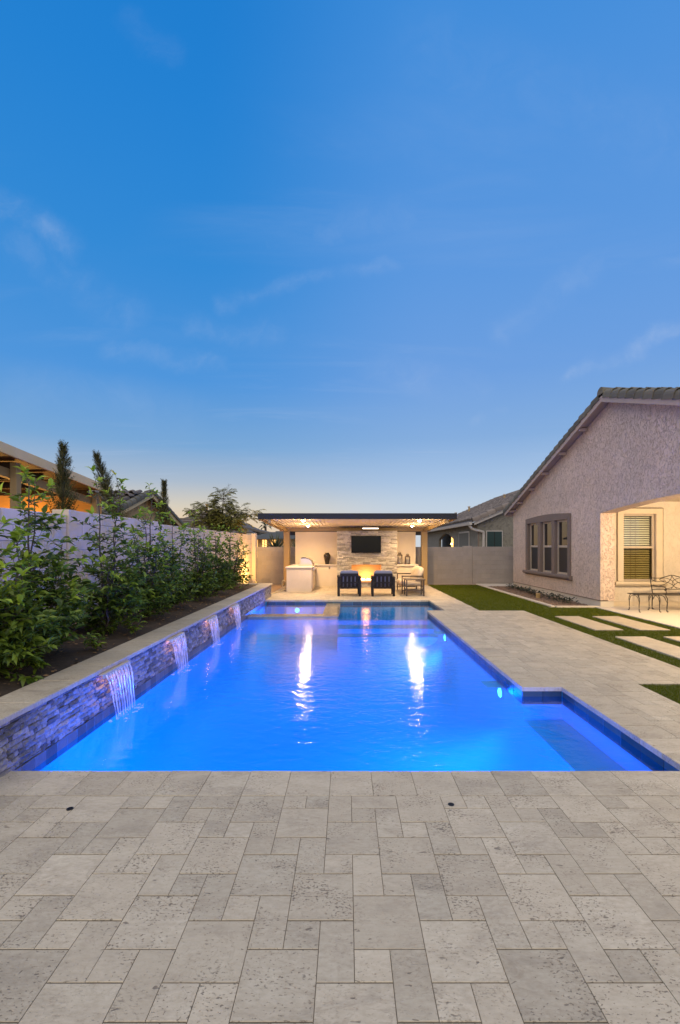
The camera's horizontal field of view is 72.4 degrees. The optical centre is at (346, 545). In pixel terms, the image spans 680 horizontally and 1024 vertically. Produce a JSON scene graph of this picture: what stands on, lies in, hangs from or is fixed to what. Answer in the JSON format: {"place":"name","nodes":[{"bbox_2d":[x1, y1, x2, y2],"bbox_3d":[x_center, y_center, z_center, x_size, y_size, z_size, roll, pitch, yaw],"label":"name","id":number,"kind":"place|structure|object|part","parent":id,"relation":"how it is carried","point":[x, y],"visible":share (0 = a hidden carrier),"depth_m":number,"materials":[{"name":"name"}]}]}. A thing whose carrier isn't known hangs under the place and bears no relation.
{"place":"outdoors","nodes":[
{"label":"outdoors","id":0,"kind":"place"},
{"bbox_2d":[257,531,294,546],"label":"distant house","id":1,"kind":"structure","parent":0,"point":[261,538],"depth_m":27.50,"materials":[{"name":"beige paint"}]},
{"bbox_2d":[262,540,266,546],"bbox_3d":[-4.875,0.175,27.469,0.250,1.050,0.058,0,0,0],"label":"window","id":2,"kind":"structure","parent":1,"relation":"in","point":[263,541],"depth_m":27.46,"materials":[{"name":"yellow glass"}]},
{"bbox_2d":[21,584,588,766],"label":"ground","id":3,"kind":"structure","parent":0,"point":[275,587],"depth_m":18.83,"materials":[{"name":"brown soil"}]},
{"bbox_2d":[0,441,101,513],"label":"patio cover","id":4,"kind":"object","parent":3,"relation":"on","point":[10,458],"visible":0.25,"depth_m":11.47,"materials":[{"name":"brown wood"}]},
{"bbox_2d":[43,440,83,512],"bbox_3d":[-4.941,-0.089,8.118,0.758,3.579,0.784,0,0,0],"label":"cypress tree","id":5,"kind":"object","parent":3,"relation":"on","point":[63,479],"visible":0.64,"depth_m":8.12,"materials":[{"name":"green plant"}]},
{"bbox_2d":[92,449,131,517],"bbox_3d":[-5.175,-0.231,10.417,1.008,3.863,0.744,0,0,23],"label":"cypress tree","id":6,"kind":"object","parent":3,"relation":"on","point":[105,483],"visible":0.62,"depth_m":10.37,"materials":[{"name":"green plant"}]},
{"bbox_2d":[0,507,256,624],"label":"block wall","id":7,"kind":"structure","parent":3,"relation":"on","point":[73,529],"depth_m":7.76,"materials":[{"name":"concrete"}]},
{"bbox_2d":[89,489,182,525],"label":"neighbor house","id":8,"kind":"structure","parent":3,"relation":"on","point":[135,500],"depth_m":17.60,"materials":[{"name":"beige paint"}]},
{"bbox_2d":[0,583,272,776],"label":"raised wall","id":9,"kind":"structure","parent":3,"relation":"on","point":[36,716],"depth_m":4.74,"materials":[{"name":"stone"}]},
{"bbox_2d":[99,660,142,721],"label":"waterfall","id":10,"kind":"structure","parent":9,"relation":"attached to","point":[112,671],"depth_m":5.01,"materials":[{"name":"liquid"}]},
{"bbox_2d":[0,583,255,696],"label":"planter soil","id":11,"kind":"structure","parent":9,"relation":"on","point":[58,662],"depth_m":6.32,"materials":[{"name":"brown soil"}]},
{"bbox_2d":[0,515,69,686],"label":"shrub","id":12,"kind":"object","parent":11,"relation":"on","point":[13,634],"visible":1,"depth_m":4.44,"materials":[{"name":"green plant"}]},
{"bbox_2d":[24,648,50,673],"bbox_3d":[-3.133,1.153,4.683,0.211,0.298,0.252,0,0,42],"label":"sprout","id":13,"kind":"object","parent":11,"relation":"on","point":[40,665],"visible":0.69,"depth_m":4.67,"materials":[{"name":"green plant"}]},
{"bbox_2d":[0,464,98,656],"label":"shrub","id":14,"kind":"object","parent":11,"relation":"on","point":[70,610],"visible":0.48,"depth_m":5.21,"materials":[{"name":"green plant"}]},
{"bbox_2d":[81,632,106,650],"bbox_3d":[-3.129,1.178,5.732,0.295,0.247,0.292,0,0,43],"label":"sprout","id":15,"kind":"object","parent":11,"relation":"on","point":[91,640],"visible":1,"depth_m":5.70,"materials":[{"name":"green plant"}]},
{"bbox_2d":[58,465,156,635],"bbox_3d":[-3.484,0.056,6.769,1.261,2.463,1.291,0,0,0],"label":"shrub","id":16,"kind":"object","parent":11,"relation":"on","point":[112,607],"visible":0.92,"depth_m":6.66,"materials":[{"name":"green plant"}]},
{"bbox_2d":[0,584,253,694],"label":"fallen leaves","id":17,"kind":"object","parent":11,"relation":"on","point":[125,634],"visible":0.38,"depth_m":6.50,"materials":[{"name":"brown plant"}]},
{"bbox_2d":[123,613,146,634],"bbox_3d":[-3.103,1.146,6.777,0.286,0.311,0.335,0,0,23],"label":"sprout","id":18,"kind":"object","parent":11,"relation":"on","point":[132,627],"visible":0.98,"depth_m":6.73,"materials":[{"name":"green plant"}]},
{"bbox_2d":[116,482,185,618],"bbox_3d":[-3.499,0.063,8.055,1.243,2.423,1.347,0,0,0],"label":"shrub","id":19,"kind":"object","parent":11,"relation":"on","point":[153,596],"visible":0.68,"depth_m":7.99,"materials":[{"name":"green plant"}]},
{"bbox_2d":[146,511,201,608],"bbox_3d":[-3.483,0.281,9.346,1.157,1.976,1.115,0,0,0],"label":"shrub","id":20,"kind":"object","parent":11,"relation":"on","point":[182,594],"visible":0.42,"depth_m":9.32,"materials":[{"name":"green plant"}]},
{"bbox_2d":[180,509,220,600],"bbox_3d":[-3.466,0.220,10.742,1.167,2.113,1.206,0,0,0],"label":"shrub","id":21,"kind":"object","parent":11,"relation":"on","point":[198,574],"visible":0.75,"depth_m":10.63,"materials":[{"name":"green plant"}]},
{"bbox_2d":[198,524,238,593],"bbox_3d":[-3.437,0.341,12.167,1.092,1.862,1.147,0,0,17],"label":"shrub","id":22,"kind":"object","parent":11,"relation":"on","point":[222,576],"visible":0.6,"depth_m":12.14,"materials":[{"name":"green plant"}]},
{"bbox_2d":[214,526,252,587],"bbox_3d":[-3.456,0.347,13.770,1.243,1.881,1.315,0,0,0],"label":"shrub","id":23,"kind":"object","parent":11,"relation":"on","point":[241,578],"visible":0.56,"depth_m":13.80,"materials":[{"name":"green plant"}]},
{"bbox_2d":[167,632,192,674],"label":"waterfall","id":24,"kind":"structure","parent":9,"relation":"attached to","point":[177,636],"depth_m":6.75,"materials":[{"name":"liquid"}]},
{"bbox_2d":[205,615,219,646],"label":"waterfall","id":25,"kind":"structure","parent":9,"relation":"attached to","point":[211,618],"depth_m":8.53,"materials":[{"name":"liquid"}]},
{"bbox_2d":[155,478,171,524],"bbox_3d":[-5.062,-0.075,12.741,0.720,3.549,0.628,0,0,39],"label":"cypress tree","id":26,"kind":"object","parent":3,"relation":"on","point":[163,497],"visible":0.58,"depth_m":12.66,"materials":[{"name":"green plant"}]},
{"bbox_2d":[180,504,257,533],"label":"distant house","id":27,"kind":"structure","parent":3,"relation":"on","point":[186,519],"depth_m":32.85,"materials":[{"name":"beige paint"}]},
{"bbox_2d":[182,485,265,533],"bbox_3d":[-4.806,-0.357,18.140,3.294,4.117,1.854,0,0,0],"label":"leafy tree","id":28,"kind":"object","parent":3,"relation":"on","point":[219,517],"visible":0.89,"depth_m":17.99,"materials":[{"name":"green plant"}]},
{"bbox_2d":[243,526,269,534],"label":"distant house","id":29,"kind":"structure","parent":3,"relation":"on","point":[259,531],"depth_m":32.50,"materials":[{"name":"tile"}]},
{"bbox_2d":[258,522,270,530],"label":"palm tree","id":30,"kind":"object","parent":3,"relation":"on","point":[265,527],"visible":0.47,"depth_m":44.96,"materials":[{"name":"green plant"}]},
{"bbox_2d":[262,532,290,546],"bbox_3d":[-3.234,0.511,21.669,1.614,2.386,1.714,0,0,34],"label":"spiky plant","id":31,"kind":"object","parent":3,"relation":"on","point":[275,543],"visible":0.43,"depth_m":21.55,"materials":[{"name":"green plant"}]},
{"bbox_2d":[257,546,513,583],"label":"block wall","id":32,"kind":"structure","parent":3,"relation":"on","point":[469,565],"depth_m":20.90,"materials":[{"name":"concrete"}]},
{"bbox_2d":[488,586,587,605],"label":"gravel","id":33,"kind":"structure","parent":3,"relation":"on","point":[514,590],"depth_m":15.40,"materials":[{"name":"brown gravel"}]},
{"bbox_2d":[564,597,577,604],"bbox_3d":[6.524,1.609,13.507,0.431,0.242,0.413,0,0,35],"label":"bed plant","id":34,"kind":"object","parent":33,"relation":"on","point":[569,601],"visible":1,"depth_m":13.53,"materials":[{"name":"green plant"}]},
{"bbox_2d":[476,584,599,607],"bbox_3d":[6.339,1.709,16.619,1.318,0.082,7.557,0,0,0],"label":"bed edging","id":35,"kind":"object","parent":3,"relation":"on","point":[538,602],"visible":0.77,"depth_m":14.11,"materials":[{"name":"concrete"}]},
{"bbox_2d":[503,387,679,606],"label":"house","id":36,"kind":"structure","parent":3,"relation":"on","point":[592,508],"depth_m":13.10,"materials":[{"name":"paint"}]},
{"bbox_2d":[522,513,572,580],"bbox_3d":[7.012,0.003,16.335,0.245,2.195,3.790,0,0,0],"label":"window","id":37,"kind":"structure","parent":36,"relation":"in","point":[540,536],"depth_m":16.28,"materials":[{"name":"glass"}]},
{"bbox_2d":[615,508,667,586],"bbox_3d":[8.250,0.050,13.200,1.460,2.200,0.460,0,0,0],"label":"window","id":38,"kind":"structure","parent":36,"relation":"in","point":[639,531],"depth_m":13.15,"materials":[{"name":"glass"}]},
{"bbox_2d":[589,605,679,628],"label":"porch floor","id":39,"kind":"structure","parent":3,"relation":"on","point":[663,616],"depth_m":11.58,"materials":[{"name":"concrete"}]},
{"bbox_2d":[627,593,661,611],"bbox_3d":[7.690,1.465,12.010,0.602,0.449,0.521,0,0,0],"label":"garden table","id":40,"kind":"object","parent":39,"relation":"on","point":[646,594],"visible":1,"depth_m":11.88,"materials":[{"name":"metal"}]},
{"bbox_2d":[649,575,679,611],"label":"bench","id":41,"kind":"object","parent":39,"relation":"on","point":[666,594],"visible":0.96,"depth_m":12.39,"materials":[{"name":"metal"}]},
{"bbox_2d":[0,585,679,1023],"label":"patio","id":42,"kind":"structure","parent":0,"point":[316,897],"depth_m":2.34,"materials":[{"name":"stone"}]},
{"bbox_2d":[271,580,285,593],"bbox_3d":[-2.503,1.479,16.803,0.157,0.430,1.639,0,0,16],"label":"garden hose","id":43,"kind":"object","parent":42,"relation":"on","point":[282,587],"visible":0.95,"depth_m":17.29,"materials":[{"name":"rubber"}]},
{"bbox_2d":[285,564,315,591],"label":"grill island","id":44,"kind":"structure","parent":42,"relation":"on","point":[300,578],"depth_m":17.20,"materials":[{"name":"paint"}]},
{"bbox_2d":[299,557,316,570],"bbox_3d":[-1.538,0.704,18.400,0.645,0.513,0.800,0,0,0],"label":"grill","id":45,"kind":"object","parent":44,"relation":"on","point":[306,561],"visible":0.96,"depth_m":18.02,"materials":[{"name":"metal"}]},
{"bbox_3d":[-1.280,1.260,17.650,0.057,0.600,0.600,0,0,0],"label":"access door","id":46,"kind":"part","parent":44,"relation":"part of","materials":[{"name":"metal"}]},
{"bbox_2d":[337,570,360,595],"bbox_3d":[0.069,1.258,16.034,0.816,0.884,0.889,0,0,-1],"label":"lounge chair","id":47,"kind":"object","parent":42,"relation":"on","point":[348,579],"visible":1,"depth_m":15.63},
{"bbox_2d":[295,531,417,586],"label":"fireplace wall","id":48,"kind":"structure","parent":42,"relation":"on","point":[315,547],"depth_m":19.36,"materials":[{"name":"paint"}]},
{"bbox_2d":[324,553,330,563],"bbox_3d":[-0.840,0.533,19.620,0.300,0.482,0.300,0,0,0],"label":"vase","id":49,"kind":"object","parent":48,"relation":"on","point":[327,556],"visible":0.91,"depth_m":19.52,"materials":[{"name":"brown ceramic"}]},
{"bbox_2d":[351,536,380,552],"bbox_3d":[0.787,-0.060,19.035,1.218,0.700,0.079,0,0,0],"label":"television","id":50,"kind":"object","parent":48,"relation":"attached to","point":[365,544],"visible":1,"depth_m":19.00,"materials":[{"name":"metal"}]},
{"bbox_2d":[397,551,402,563],"bbox_3d":[2.220,0.505,19.600,0.248,0.538,0.248,0,0,0],"label":"lantern","id":51,"kind":"object","parent":48,"relation":"on","point":[399,554],"visible":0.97,"depth_m":19.54,"materials":[{"name":"brown metal"}]},
{"bbox_2d":[405,554,409,563],"bbox_3d":[2.560,0.544,19.600,0.223,0.461,0.223,0,0,0],"label":"lantern","id":52,"kind":"object","parent":48,"relation":"on","point":[407,555],"visible":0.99,"depth_m":19.55,"materials":[{"name":"brown metal"}]},
{"bbox_2d":[258,513,456,584],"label":"pavilion","id":53,"kind":"structure","parent":42,"relation":"on","point":[289,524],"depth_m":17.60,"materials":[{"name":"paint"}]},
{"bbox_2d":[40,601,678,771],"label":"pool shell","id":54,"kind":"object","parent":42,"relation":"in","point":[327,697],"visible":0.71,"depth_m":7.57,"materials":[{"name":"liquid"}]},
{"bbox_2d":[258,603,324,613],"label":"spa water","id":55,"kind":"structure","parent":54,"relation":"in","point":[265,607],"depth_m":13.59,"materials":[{"name":"blue liquid"}]},
{"bbox_2d":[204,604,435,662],"bbox_3d":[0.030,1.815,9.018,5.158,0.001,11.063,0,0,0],"label":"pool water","id":56,"kind":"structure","parent":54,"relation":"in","point":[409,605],"depth_m":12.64,"materials":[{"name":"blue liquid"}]},
{"bbox_2d":[230,603,246,629],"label":"waterfall","id":57,"kind":"structure","parent":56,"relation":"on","point":[237,608],"depth_m":10.32,"materials":[{"name":"liquid"}]},
{"bbox_2d":[433,631,446,642],"bbox_3d":[2.005,1.973,10.000,0.250,0.210,0.320,0,0,0],"label":"pool light","id":58,"kind":"object","parent":54,"relation":"attached to","point":[441,632],"visible":0.96,"depth_m":9.96,"materials":[{"name":"plastic"}]},
{"bbox_2d":[480,681,503,699],"bbox_3d":[2.005,2.013,6.400,0.250,0.210,0.320,0,0,0],"label":"pool light","id":59,"kind":"object","parent":54,"relation":"attached to","point":[491,684],"visible":0.99,"depth_m":6.36,"materials":[{"name":"plastic"}]},
{"bbox_2d":[371,570,394,595],"bbox_3d":[1.234,1.258,16.034,0.816,0.884,0.889,0,0,2],"label":"lounge chair","id":60,"kind":"object","parent":42,"relation":"on","point":[382,579],"visible":1,"depth_m":15.64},
{"bbox_2d":[397,566,423,593],"bbox_3d":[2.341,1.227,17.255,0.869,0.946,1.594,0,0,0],"label":"armchair","id":61,"kind":"object","parent":42,"relation":"on","point":[417,571],"visible":0.83,"depth_m":16.53,"materials":[{"name":"beige fabric"}]},
{"bbox_2d":[403,578,425,595],"bbox_3d":[2.310,1.413,15.980,0.680,0.575,0.660,0,0,0],"label":"side table","id":62,"kind":"object","parent":42,"relation":"on","point":[421,589],"visible":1,"depth_m":15.68,"materials":[{"name":"brown metal"}]},
{"bbox_2d":[0,0,679,546],"label":"sky","id":63,"kind":"structure","parent":0,"point":[292,256],"materials":[{"name":"blue"}]},
{"bbox_2d":[427,490,519,546],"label":"neighbor house","id":64,"kind":"structure","parent":0,"point":[491,525],"depth_m":25.96,"materials":[{"name":"grey paint"}]},
{"bbox_2d":[459,531,469,546],"bbox_3d":[7.001,-0.030,27.775,0.054,1.660,2.450,0,0,0],"label":"window","id":65,"kind":"structure","parent":64,"relation":"in","point":[464,537],"depth_m":27.54,"materials":[{"name":"paint"}]},
{"bbox_2d":[486,531,502,546],"bbox_3d":[7.930,-0.135,24.967,0.900,1.370,0.062,0,0,0],"label":"window","id":66,"kind":"structure","parent":64,"relation":"in","point":[493,538],"depth_m":24.94,"materials":[{"name":"glass"}]},
{"bbox_2d":[481,584,513,586],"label":"side path","id":67,"kind":"structure","parent":0,"point":[493,585],"depth_m":20.42,"materials":[{"name":"concrete"}]},
{"bbox_2d":[428,584,679,703],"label":"lawn","id":68,"kind":"structure","parent":0,"point":[647,650],"depth_m":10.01,"materials":[{"name":"green plant"}]},
{"bbox_2d":[555,616,622,630],"bbox_3d":[5.285,1.714,10.255,0.570,0.052,1.810,0,0,0],"label":"stepping stone","id":69,"kind":"object","parent":68,"relation":"on","point":[588,623],"visible":0.86,"depth_m":10.09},
{"bbox_2d":[592,616,669,630],"bbox_3d":[6.205,1.714,10.255,0.610,0.052,1.810,0,0,0],"label":"stepping stone","id":70,"kind":"object","parent":68,"relation":"on","point":[632,624],"visible":0.86,"depth_m":10.09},
{"bbox_2d":[615,636,679,659],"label":"stepping stone","id":71,"kind":"object","parent":68,"relation":"on","point":[664,648],"visible":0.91,"depth_m":7.94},
{"bbox_2d":[664,636,679,641],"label":"stepping stone","id":72,"kind":"object","parent":68,"relation":"on","point":[676,638],"visible":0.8,"depth_m":8.55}
]}

